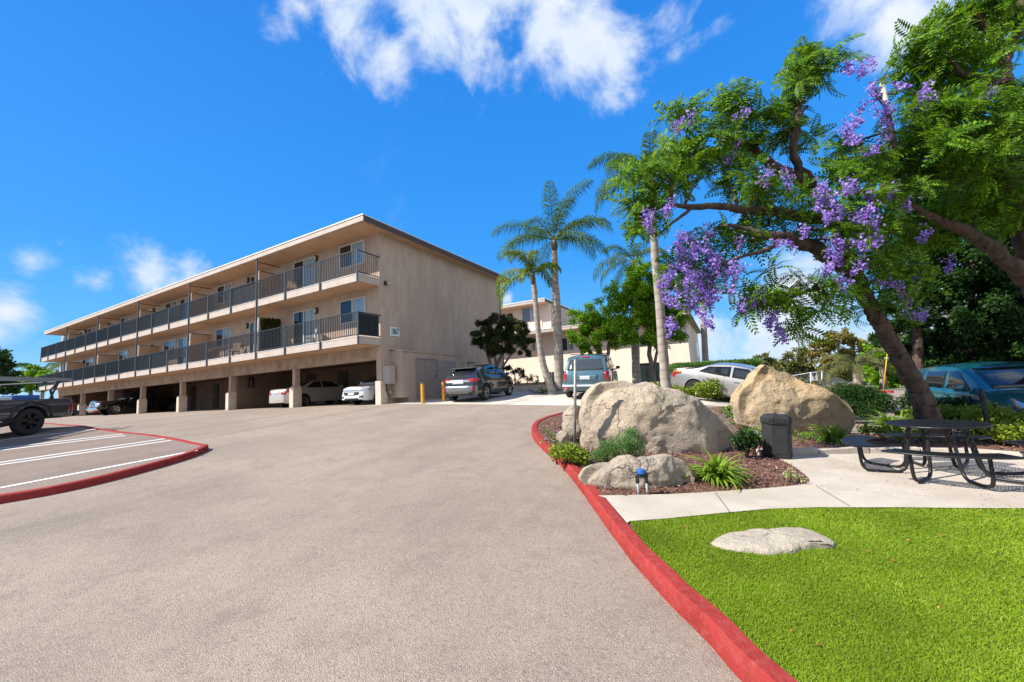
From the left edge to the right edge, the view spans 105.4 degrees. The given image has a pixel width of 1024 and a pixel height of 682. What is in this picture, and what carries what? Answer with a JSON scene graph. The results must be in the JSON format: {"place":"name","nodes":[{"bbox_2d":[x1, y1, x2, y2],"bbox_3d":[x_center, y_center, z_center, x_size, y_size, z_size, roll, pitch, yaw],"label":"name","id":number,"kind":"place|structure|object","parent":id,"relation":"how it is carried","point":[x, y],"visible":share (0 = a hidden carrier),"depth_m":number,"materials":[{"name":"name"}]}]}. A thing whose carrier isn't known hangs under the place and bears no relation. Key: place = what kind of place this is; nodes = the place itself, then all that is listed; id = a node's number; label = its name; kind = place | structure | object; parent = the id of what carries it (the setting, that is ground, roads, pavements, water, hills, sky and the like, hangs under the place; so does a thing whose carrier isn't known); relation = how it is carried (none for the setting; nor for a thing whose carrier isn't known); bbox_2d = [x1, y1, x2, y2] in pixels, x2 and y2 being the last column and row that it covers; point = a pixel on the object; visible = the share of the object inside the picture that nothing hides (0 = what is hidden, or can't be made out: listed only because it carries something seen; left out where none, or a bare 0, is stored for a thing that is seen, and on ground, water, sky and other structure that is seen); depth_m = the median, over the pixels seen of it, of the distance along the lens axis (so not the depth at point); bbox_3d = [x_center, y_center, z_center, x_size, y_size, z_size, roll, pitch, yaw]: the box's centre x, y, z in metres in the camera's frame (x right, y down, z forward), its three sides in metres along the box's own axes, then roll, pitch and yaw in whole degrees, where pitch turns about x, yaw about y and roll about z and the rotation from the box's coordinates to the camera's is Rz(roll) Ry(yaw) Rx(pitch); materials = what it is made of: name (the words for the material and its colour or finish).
{"place":"outdoors","nodes":[
{"label":"outdoors","id":0,"kind":"place"},
{"bbox_2d":[0,383,979,681],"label":"parking lot","id":1,"kind":"structure","parent":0,"point":[386,543],"depth_m":3.74,"materials":[{"name":"asphalt"}]},
{"bbox_2d":[0,424,199,493],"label":"parking bays","id":2,"kind":"object","parent":1,"relation":"attached to","point":[18,472],"visible":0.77,"depth_m":8.64,"materials":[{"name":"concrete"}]},
{"bbox_2d":[0,381,78,434],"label":"pickup truck","id":3,"kind":"object","parent":2,"relation":"on","point":[24,414],"visible":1,"depth_m":11.66,"materials":[{"name":"grey paint"}]},
{"bbox_2d":[0,376,72,380],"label":"ladder","id":4,"kind":"object","parent":3,"relation":"on","point":[30,379],"visible":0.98,"depth_m":11.95,"materials":[{"name":"silver metal"}]},
{"bbox_2d":[0,439,160,462],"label":"parking line","id":5,"kind":"object","parent":2,"relation":"on","point":[77,451],"visible":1,"depth_m":8.92,"materials":[{"name":"white paint"}]},
{"bbox_2d":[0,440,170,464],"bbox_3d":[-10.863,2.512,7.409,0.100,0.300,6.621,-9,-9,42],"label":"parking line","id":6,"kind":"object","parent":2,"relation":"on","point":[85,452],"visible":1,"depth_m":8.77,"materials":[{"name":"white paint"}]},
{"bbox_2d":[0,450,197,487],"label":"parking line","id":7,"kind":"object","parent":2,"relation":"on","point":[89,470],"visible":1,"depth_m":7.12,"materials":[{"name":"white paint"}]},
{"bbox_2d":[86,390,176,414],"bbox_3d":[-31.231,5.121,32.971,2.301,1.902,6.190,-7,-7,28],"label":"pickup truck","id":8,"kind":"object","parent":1,"relation":"on","point":[127,400],"visible":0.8,"depth_m":31.72,"materials":[{"name":"black paint"}]},
{"bbox_2d":[269,380,349,406],"bbox_3d":[-11.572,3.049,23.134,2.128,1.515,4.871,-7,-7,28],"label":"parked car","id":9,"kind":"object","parent":1,"relation":"on","point":[328,392],"visible":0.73,"depth_m":22.13,"materials":[{"name":"beige paint"}]},
{"bbox_2d":[342,376,376,404],"bbox_3d":[-6.298,2.399,19.964,2.128,1.477,4.656,-7,-7,28],"label":"parked car","id":10,"kind":"object","parent":1,"relation":"on","point":[360,393],"visible":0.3,"depth_m":17.94,"materials":[{"name":"white paint"}]},
{"bbox_2d":[587,130,710,387],"bbox_3d":[4.608,-2.476,12.660,3.983,8.823,3.502,-7,-7,28],"label":"palm tree","id":11,"kind":"object","parent":1,"relation":"on","point":[665,379],"visible":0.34,"depth_m":12.89,"materials":[{"name":"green plant"}]},
{"bbox_2d":[640,362,659,382],"bbox_3d":[10.171,2.420,29.078,1.560,1.537,1.060,-3,-6,0],"label":"waste container","id":12,"kind":"object","parent":1,"relation":"on","point":[645,375],"visible":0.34,"depth_m":28.58,"materials":[{"name":"green"}]},
{"bbox_2d":[671,363,755,396],"bbox_3d":[9.005,1.654,15.478,4.826,1.515,2.128,8,4,43],"label":"parked car","id":13,"kind":"object","parent":1,"relation":"on","point":[731,377],"visible":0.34,"depth_m":15.31,"materials":[{"name":"silver metal"}]},
{"bbox_2d":[822,382,880,393],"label":"glossy shrub","id":14,"kind":"object","parent":1,"relation":"on","point":[838,384],"visible":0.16,"depth_m":14.17,"materials":[{"name":"green plant"}]},
{"bbox_2d":[829,383,899,419],"bbox_3d":[10.720,1.838,11.979,1.806,1.085,2.072,-7,-7,28],"label":"glossy shrub","id":15,"kind":"object","parent":1,"relation":"on","point":[866,401],"visible":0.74,"depth_m":11.79,"materials":[{"name":"green plant"}]},
{"bbox_2d":[901,404,966,433],"bbox_3d":[9.384,1.731,8.618,0.954,0.696,0.876,-7,-7,28],"label":"glossy shrub","id":16,"kind":"object","parent":1,"relation":"on","point":[945,411],"visible":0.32,"depth_m":8.42,"materials":[{"name":"green plant"}]},
{"bbox_2d":[895,393,973,429],"bbox_3d":[10.375,1.616,8.950,0.855,0.886,2.313,1,-8,-36],"label":"glossy shrub","id":17,"kind":"object","parent":1,"relation":"on","point":[957,401],"visible":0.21,"depth_m":9.12,"materials":[{"name":"green plant"}]},
{"bbox_2d":[904,361,1023,413],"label":"parked car","id":18,"kind":"object","parent":1,"relation":"on","point":[1001,383],"visible":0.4,"depth_m":8.98,"materials":[{"name":"teal paint"}]},
{"bbox_2d":[0,0,1023,398],"label":"sky","id":19,"kind":"structure","parent":0,"point":[146,146],"materials":[{"name":"blue"}]},
{"bbox_2d":[389,391,729,405],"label":"driveway","id":20,"kind":"structure","parent":0,"point":[524,398],"depth_m":16.53,"materials":[{"name":"concrete"}]},
{"bbox_2d":[444,364,513,400],"bbox_3d":[-1.435,1.890,18.417,2.128,1.596,4.411,-5,-5,22],"label":"parked car","id":21,"kind":"object","parent":20,"relation":"on","point":[483,381],"visible":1,"depth_m":16.79,"materials":[{"name":"grey paint"}]},
{"bbox_2d":[503,364,526,382],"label":"planter shrub","id":22,"kind":"object","parent":20,"relation":"on","point":[521,372],"visible":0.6,"depth_m":19.88,"materials":[{"name":"green plant"}]},
{"bbox_2d":[513,374,538,384],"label":"planter shrub","id":23,"kind":"object","parent":20,"relation":"on","point":[530,379],"visible":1,"depth_m":19.48,"materials":[{"name":"green plant"}]},
{"bbox_2d":[562,353,619,396],"bbox_3d":[3.705,1.492,17.863,2.282,1.858,4.818,-3,-3,19],"label":"parked car","id":24,"kind":"object","parent":20,"relation":"on","point":[592,369],"visible":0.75,"depth_m":15.82,"materials":[{"name":"blue metal"}]},
{"bbox_2d":[672,385,696,396],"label":"glossy shrub","id":25,"kind":"object","parent":20,"relation":"on","point":[687,390],"visible":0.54,"depth_m":15.18,"materials":[{"name":"green plant"}]},
{"bbox_2d":[691,378,726,399],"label":"glossy shrub","id":26,"kind":"object","parent":20,"relation":"on","point":[706,390],"visible":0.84,"depth_m":15.01,"materials":[{"name":"green plant"}]},
{"bbox_2d":[537,407,1023,531],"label":"planting bed","id":27,"kind":"object","parent":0,"point":[758,469],"visible":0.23,"depth_m":6.50,"materials":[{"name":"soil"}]},
{"bbox_2d":[536,425,579,446],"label":"ground cover","id":28,"kind":"object","parent":27,"relation":"on","point":[554,432],"depth_m":8.01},
{"bbox_2d":[556,431,571,443],"bbox_3d":[0.934,1.728,7.007,0.284,0.235,0.173,-4,-6,1],"label":"boulder","id":29,"kind":"object","parent":27,"relation":"on","point":[563,436],"visible":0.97,"depth_m":6.96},
{"bbox_2d":[548,441,591,465],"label":"glossy shrub","id":30,"kind":"object","parent":27,"relation":"on","point":[574,453],"visible":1,"depth_m":6.29,"materials":[{"name":"green plant"}]},
{"bbox_2d":[562,405,580,437],"bbox_3d":[1.270,1.640,7.937,0.534,0.675,0.540,2,-9,-41],"label":"boulder","id":31,"kind":"object","parent":27,"relation":"on","point":[567,423],"visible":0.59,"depth_m":7.74,"materials":[{"name":"stone"}]},
{"bbox_2d":[573,358,578,444],"bbox_3d":[1.171,1.268,7.177,0.062,1.890,0.312,1,-8,-36],"label":"metal post","id":32,"kind":"object","parent":27,"relation":"on","point":[575,400],"visible":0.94,"depth_m":7.17,"materials":[{"name":"grey"}]},
{"bbox_2d":[591,425,648,462],"bbox_3d":[1.773,1.722,6.430,0.919,0.660,0.667,-7,-7,28],"label":"feathery shrub","id":33,"kind":"object","parent":27,"relation":"on","point":[612,447],"visible":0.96,"depth_m":6.37,"materials":[{"name":"green plant"}]},
{"bbox_2d":[578,454,694,488],"bbox_3d":[1.729,1.954,5.398,1.596,0.769,0.438,-3,-6,-4],"label":"boulder","id":34,"kind":"object","parent":27,"relation":"on","point":[664,470],"visible":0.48,"depth_m":5.29,"materials":[{"name":"stone"}]},
{"bbox_2d":[634,468,648,494],"bbox_3d":[1.662,1.822,4.979,0.155,0.375,0.115,-1,-7,-21],"label":"irrigation valve","id":35,"kind":"object","parent":27,"relation":"on","point":[641,473],"visible":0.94,"depth_m":4.96,"materials":[{"name":"blue plastic"}]},
{"bbox_2d":[579,380,739,453],"bbox_3d":[2.899,1.736,7.610,3.159,2.017,1.208,-3,-6,0],"label":"boulder","id":36,"kind":"object","parent":27,"relation":"on","point":[667,420],"visible":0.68,"depth_m":7.19,"materials":[{"name":"grey stone"}]},
{"bbox_2d":[682,450,759,491],"bbox_3d":[2.870,1.812,5.561,1.152,0.577,1.177,-7,-7,28],"label":"strap leaf plant","id":37,"kind":"object","parent":27,"relation":"on","point":[717,471],"visible":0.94,"depth_m":5.38,"materials":[{"name":"plant"}]},
{"bbox_2d":[719,404,761,440],"bbox_3d":[6.323,2.069,10.608,1.367,0.613,5.840,-7,-7,28],"label":"ground cover","id":38,"kind":"object","parent":27,"relation":"on","point":[730,415],"depth_m":9.24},
{"bbox_2d":[728,426,763,458],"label":"glossy shrub","id":39,"kind":"object","parent":27,"relation":"on","point":[745,442],"visible":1,"depth_m":6.69,"materials":[{"name":"green plant"}]},
{"bbox_2d":[603,32,953,443],"bbox_3d":[5.142,-1.849,7.545,6.729,8.996,2.336,-4,-6,1],"label":"jacaranda tree","id":40,"kind":"object","parent":27,"relation":"on","point":[805,69],"visible":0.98,"depth_m":7.31,"materials":[{"name":"purple plant"}]},
{"bbox_2d":[730,365,854,434],"bbox_3d":[6.760,1.516,9.448,2.804,1.960,1.014,-3,-6,-2],"label":"boulder","id":41,"kind":"object","parent":27,"relation":"on","point":[759,391],"visible":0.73,"depth_m":9.15,"materials":[{"name":"stone"}]},
{"bbox_2d":[781,467,807,484],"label":"variegated shrub","id":42,"kind":"object","parent":27,"relation":"on","point":[788,475],"visible":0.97,"depth_m":5.29,"materials":[{"name":"yellow plant"}]},
{"bbox_2d":[792,427,843,444],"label":"ground cover","id":43,"kind":"object","parent":27,"relation":"on","point":[804,433],"depth_m":8.50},
{"bbox_2d":[800,422,870,446],"bbox_3d":[6.702,1.983,8.203,1.210,0.547,1.126,-2,-7,-11],"label":"strap leaf plant","id":44,"kind":"object","parent":27,"relation":"on","point":[834,435],"visible":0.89,"depth_m":8.09,"materials":[{"name":"plant"}]},
{"bbox_2d":[862,408,912,431],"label":"strap leaf plant","id":45,"kind":"object","parent":27,"relation":"on","point":[884,418],"visible":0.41,"depth_m":9.61,"materials":[{"name":"plant"}]},
{"bbox_2d":[856,423,920,443],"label":"glossy shrub","id":46,"kind":"object","parent":27,"relation":"on","point":[865,428],"visible":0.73,"depth_m":8.14,"materials":[{"name":"green plant"}]},
{"bbox_2d":[756,447,1023,456],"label":"block edging","id":47,"kind":"object","parent":27,"relation":"on","point":[815,450],"visible":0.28,"depth_m":6.90,"materials":[{"name":"concrete"}]},
{"bbox_2d":[950,403,1004,442],"bbox_3d":[9.418,1.641,7.906,1.342,0.715,0.724,3,-9,-42],"label":"glossy shrub","id":48,"kind":"object","parent":27,"relation":"on","point":[972,431],"visible":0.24,"depth_m":7.79,"materials":[{"name":"green plant"}]},
{"bbox_2d":[978,389,994,444],"bbox_3d":[8.894,1.500,7.300,0.090,1.183,0.088,-7,-7,28],"label":"path post","id":49,"kind":"object","parent":27,"relation":"on","point":[984,409],"visible":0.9,"depth_m":7.30,"materials":[{"name":"black metal"}]},
{"bbox_2d":[962,401,1023,446],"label":"glossy shrub","id":50,"kind":"object","parent":27,"relation":"on","point":[1010,423],"visible":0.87,"depth_m":7.21,"materials":[{"name":"green plant"}]},
{"bbox_2d":[598,453,1023,521],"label":"walkway","id":51,"kind":"structure","parent":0,"point":[810,493],"depth_m":4.83,"materials":[{"name":"concrete"}]},
{"bbox_2d":[760,413,792,458],"bbox_3d":[4.612,1.642,6.793,0.482,0.727,0.437,-1,-6,17],"label":"litter bin","id":52,"kind":"object","parent":51,"relation":"on","point":[776,435],"visible":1,"depth_m":6.63,"materials":[{"name":"plastic"}]},
{"bbox_2d":[637,442,1023,504],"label":"fallen petals","id":53,"kind":"object","parent":51,"relation":"on","point":[872,473],"visible":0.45,"depth_m":5.59,"materials":[{"name":"plant"}]},
{"bbox_2d":[841,419,1023,488],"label":"picnic table","id":54,"kind":"object","parent":51,"relation":"on","point":[858,442],"visible":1,"depth_m":5.32,"materials":[{"name":"black metal"}]},
{"bbox_2d":[631,508,1023,681],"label":"lawn","id":55,"kind":"structure","parent":0,"point":[861,587],"depth_m":3.42,"materials":[{"name":"plant"}]},
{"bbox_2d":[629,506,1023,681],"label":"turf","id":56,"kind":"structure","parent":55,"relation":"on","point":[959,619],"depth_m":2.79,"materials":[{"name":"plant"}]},
{"bbox_2d":[783,370,904,389],"bbox_3d":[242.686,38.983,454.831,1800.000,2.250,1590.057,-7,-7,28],"label":"ground","id":57,"kind":"structure","parent":0,"point":[903,388],"depth_m":33.08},
{"bbox_2d":[0,346,24,395],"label":"distant tree","id":58,"kind":"object","parent":57,"relation":"on","point":[7,364],"visible":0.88,"depth_m":46.17,"materials":[{"name":"green plant"}]},
{"bbox_2d":[3,364,53,394],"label":"distant tree","id":59,"kind":"object","parent":57,"relation":"on","point":[37,372],"visible":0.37,"depth_m":59.78,"materials":[{"name":"green plant"}]},
{"bbox_2d":[13,362,59,398],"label":"palm tree","id":60,"kind":"object","parent":57,"relation":"on","point":[24,365],"visible":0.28,"depth_m":65.79,"materials":[{"name":"green plant"}]},
{"bbox_2d":[0,423,208,503],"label":"kerb","id":61,"kind":"structure","parent":57,"relation":"on","point":[62,487],"depth_m":6.90,"materials":[{"name":"red paint"}]},
{"bbox_2d":[38,213,507,415],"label":"apartment building","id":62,"kind":"structure","parent":57,"relation":"on","point":[398,313],"depth_m":21.98,"materials":[{"name":"paint"}]},
{"bbox_2d":[163,339,175,355],"bbox_3d":[-24.377,0.523,27.731,1.780,1.150,0.052,-7,-7,28],"label":"window","id":63,"kind":"structure","parent":62,"relation":"in","point":[171,344],"depth_m":27.72,"materials":[{"name":"glass"}]},
{"bbox_2d":[165,300,177,316],"bbox_3d":[-24.539,-2.235,28.043,1.780,1.150,0.052,-7,-7,28],"label":"window","id":64,"kind":"structure","parent":62,"relation":"in","point":[174,303],"depth_m":28.00,"materials":[{"name":"glass"}]},
{"bbox_2d":[177,337,188,364],"bbox_3d":[-22.508,0.789,26.690,1.500,2.070,0.052,-7,-7,28],"label":"patio door","id":65,"kind":"structure","parent":62,"relation":"in","point":[182,342],"depth_m":26.76,"materials":[{"name":"glass"}]},
{"bbox_2d":[179,297,190,320],"bbox_3d":[-22.670,-1.969,27.002,1.500,2.070,0.052,-7,-7,28],"label":"patio door","id":66,"kind":"structure","parent":62,"relation":"in","point":[184,300],"depth_m":27.18,"materials":[{"name":"glass"}]},
{"bbox_2d":[190,386,195,409],"bbox_3d":[-28.053,4.999,34.245,0.800,2.040,0.119,-7,-7,28],"label":"service door","id":67,"kind":"structure","parent":62,"relation":"in","point":[193,388],"depth_m":34.19,"materials":[{"name":"grey"}]},
{"bbox_2d":[213,384,218,408],"bbox_3d":[-24.678,4.596,32.436,0.800,2.040,0.119,-7,-7,28],"label":"service door","id":68,"kind":"structure","parent":62,"relation":"in","point":[215,386],"depth_m":32.38,"materials":[{"name":"grey"}]},
{"bbox_2d":[215,326,231,346],"bbox_3d":[-18.022,-0.236,24.326,1.780,1.150,0.052,-7,-7,28],"label":"window","id":69,"kind":"structure","parent":62,"relation":"in","point":[222,333],"depth_m":24.33,"materials":[{"name":"glass"}]},
{"bbox_2d":[217,282,232,303],"bbox_3d":[-18.184,-2.994,24.638,1.780,1.150,0.052,-7,-7,28],"label":"window","id":70,"kind":"structure","parent":62,"relation":"in","point":[230,285],"depth_m":24.75,"materials":[{"name":"glass"}]},
{"bbox_2d":[249,321,257,352],"bbox_3d":[-14.991,-0.108,22.662,0.950,2.070,0.052,-7,-7,28],"label":"patio door","id":71,"kind":"structure","parent":62,"relation":"in","point":[252,324],"depth_m":22.81,"materials":[{"name":"glass"}]},
{"bbox_2d":[260,317,280,350],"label":"artificial hedge","id":72,"kind":"object","parent":62,"relation":"on","point":[271,320],"visible":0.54,"depth_m":21.02,"materials":[{"name":"green plant"}]},
{"bbox_2d":[293,308,314,345],"bbox_3d":[-10.950,-0.591,20.496,1.770,2.070,0.052,-7,-7,28],"label":"patio door","id":73,"kind":"structure","parent":62,"relation":"in","point":[305,315],"depth_m":20.56,"materials":[{"name":"glass"}]},
{"bbox_2d":[293,256,314,288],"bbox_3d":[-11.112,-3.348,20.808,1.770,2.070,0.052,-7,-7,28],"label":"patio door","id":74,"kind":"structure","parent":62,"relation":"in","point":[309,260],"depth_m":20.81,"materials":[{"name":"glass"}]},
{"bbox_2d":[337,371,347,402],"bbox_3d":[-10.913,2.956,25.088,0.880,2.040,0.069,-7,-7,28],"label":"service door","id":75,"kind":"structure","parent":62,"relation":"in","point":[342,379],"depth_m":25.08,"materials":[{"name":"brown"}]},
{"bbox_2d":[339,239,364,269],"bbox_3d":[-7.858,-4.226,19.104,1.780,1.150,0.052,-7,-7,28],"label":"window","id":76,"kind":"structure","parent":62,"relation":"in","point":[360,245],"depth_m":19.10,"materials":[{"name":"glass"}]},
{"bbox_2d":[340,296,365,324],"bbox_3d":[-7.696,-1.469,18.792,1.780,1.150,0.052,-7,-7,28],"label":"window","id":77,"kind":"structure","parent":62,"relation":"in","point":[359,303],"depth_m":18.79,"materials":[{"name":"glass"}]},
{"bbox_2d":[470,312,535,369],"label":"tree","id":78,"kind":"object","parent":57,"relation":"on","point":[490,340],"visible":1,"depth_m":20.79,"materials":[{"name":"green plant"}]},
{"bbox_2d":[499,382,546,393],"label":"planter wall","id":79,"kind":"structure","parent":57,"relation":"on","point":[524,387],"depth_m":26.89,"materials":[{"name":"concrete"}]},
{"bbox_2d":[494,248,561,394],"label":"palm tree","id":80,"kind":"object","parent":57,"relation":"on","point":[529,264],"visible":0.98,"depth_m":18.19,"materials":[{"name":"green plant"}]},
{"bbox_2d":[491,179,614,391],"bbox_3d":[1.965,-2.264,18.710,5.786,9.981,5.287,-3,-6,-1],"label":"palm tree","id":81,"kind":"object","parent":57,"relation":"on","point":[558,346],"visible":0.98,"depth_m":18.79,"materials":[{"name":"green plant"}]},
{"bbox_2d":[501,298,700,382],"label":"apartment building","id":82,"kind":"structure","parent":57,"relation":"on","point":[685,351],"depth_m":36.35,"materials":[{"name":"beige paint"}]},
{"bbox_2d":[522,307,539,321],"bbox_3d":[1.850,-2.621,38.571,1.931,1.401,0.052,-7,-7,28],"label":"window","id":83,"kind":"structure","parent":82,"relation":"in","point":[527,313],"depth_m":38.69,"materials":[{"name":"glass"}]},
{"bbox_2d":[562,337,573,350],"bbox_3d":[5.060,0.272,35.443,1.189,1.200,0.052,-7,-7,28],"label":"window","id":84,"kind":"structure","parent":82,"relation":"in","point":[565,343],"depth_m":35.47,"materials":[{"name":"glass"}]},
{"bbox_2d":[565,297,638,354],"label":"round headed tree","id":85,"kind":"object","parent":57,"relation":"on","point":[601,323],"visible":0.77,"depth_m":21.65,"materials":[{"name":"green plant"}]},
{"bbox_2d":[592,241,668,383],"bbox_3d":[7.288,-1.364,22.684,4.230,8.945,4.200,-3,-6,-4],"label":"palm tree","id":86,"kind":"object","parent":57,"relation":"on","point":[635,354],"visible":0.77,"depth_m":22.89,"materials":[{"name":"green plant"}]},
{"bbox_2d":[601,256,693,383],"bbox_3d":[7.136,-0.818,19.971,4.715,7.087,2.652,-4,-7,8],"label":"round headed tree","id":87,"kind":"object","parent":57,"relation":"on","point":[637,286],"visible":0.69,"depth_m":19.74,"materials":[{"name":"green plant"}]},
{"bbox_2d":[531,412,796,681],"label":"kerb","id":88,"kind":"structure","parent":57,"relation":"on","point":[743,657],"depth_m":2.81,"materials":[{"name":"red paint"}]},
{"bbox_2d":[685,284,726,360],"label":"palm tree","id":89,"kind":"object","parent":57,"relation":"on","point":[704,341],"visible":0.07,"depth_m":35.78,"materials":[{"name":"plant"}]},
{"bbox_2d":[669,358,763,373],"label":"clipped hedge","id":90,"kind":"object","parent":57,"relation":"on","point":[756,362],"visible":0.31,"depth_m":27.05,"materials":[{"name":"green plant"}]},
{"bbox_2d":[753,350,777,366],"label":"distant tree","id":91,"kind":"object","parent":57,"relation":"on","point":[770,361],"visible":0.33,"depth_m":59.45,"materials":[{"name":"green plant"}]},
{"bbox_2d":[772,346,816,378],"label":"distant tree","id":92,"kind":"object","parent":57,"relation":"on","point":[792,366],"visible":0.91,"depth_m":47.94,"materials":[{"name":"green plant"}]},
{"bbox_2d":[785,369,840,385],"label":"distant tree","id":93,"kind":"object","parent":57,"relation":"on","point":[806,380],"visible":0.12,"depth_m":51.27,"materials":[{"name":"green plant"}]},
{"bbox_2d":[793,371,851,387],"bbox_3d":[26.473,3.560,31.788,8.316,2.479,1.773,-1,-7,-22],"label":"chain link fence","id":94,"kind":"object","parent":57,"relation":"on","point":[834,380],"visible":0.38,"depth_m":30.39,"materials":[{"name":"grey"}]},
{"bbox_2d":[806,327,863,385],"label":"distant tree","id":95,"kind":"object","parent":57,"relation":"on","point":[847,338],"visible":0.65,"depth_m":41.91,"materials":[{"name":"green plant"}]},
{"bbox_2d":[817,348,892,385],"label":"palm tree","id":96,"kind":"object","parent":57,"relation":"on","point":[856,369],"visible":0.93,"depth_m":25.86,"materials":[{"name":"green plant"}]},
{"bbox_2d":[846,331,904,384],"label":"distant tree","id":97,"kind":"object","parent":57,"relation":"on","point":[866,343],"visible":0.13,"depth_m":43.10,"materials":[{"name":"green plant"}]},
{"bbox_2d":[859,343,902,388],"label":"distant tree","id":98,"kind":"object","parent":57,"relation":"on","point":[893,381],"visible":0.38,"depth_m":29.92,"materials":[{"name":"green plant"}]},
{"bbox_2d":[864,186,988,369],"bbox_3d":[15.588,-1.471,14.525,5.248,8.312,3.289,0,-7,-25],"label":"shade tree","id":99,"kind":"object","parent":57,"relation":"on","point":[922,351],"visible":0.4,"depth_m":14.18,"materials":[{"name":"green plant"}]},
{"bbox_2d":[867,266,1013,376],"bbox_3d":[22.900,-1.280,20.608,8.407,8.454,4.071,-4,-6,2],"label":"shade tree","id":100,"kind":"object","parent":57,"relation":"on","point":[875,341],"visible":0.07,"depth_m":20.14,"materials":[{"name":"green plant"}]},
{"bbox_2d":[864,0,1023,297],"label":"broad tree","id":101,"kind":"object","parent":57,"relation":"on","point":[934,133],"visible":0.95,"depth_m":7.65,"materials":[{"name":"green plant"}]},
{"bbox_2d":[896,104,1012,351],"bbox_3d":[20.236,-4.201,15.595,7.514,13.434,3.986,-4,-7,8],"label":"shade tree","id":102,"kind":"object","parent":57,"relation":"on","point":[960,192],"visible":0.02,"depth_m":15.73,"materials":[{"name":"green plant"}]},
{"bbox_2d":[931,198,1023,363],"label":"shade tree","id":103,"kind":"object","parent":57,"relation":"on","point":[998,303],"visible":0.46,"depth_m":12.88,"materials":[{"name":"green plant"}]},
{"bbox_2d":[869,82,929,327],"bbox_3d":[23.323,-6.574,22.929,1.795,19.074,0.328,-4,-6,7],"label":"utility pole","id":104,"kind":"object","parent":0,"point":[884,96],"visible":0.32,"depth_m":23.82,"materials":[{"name":"wood"}]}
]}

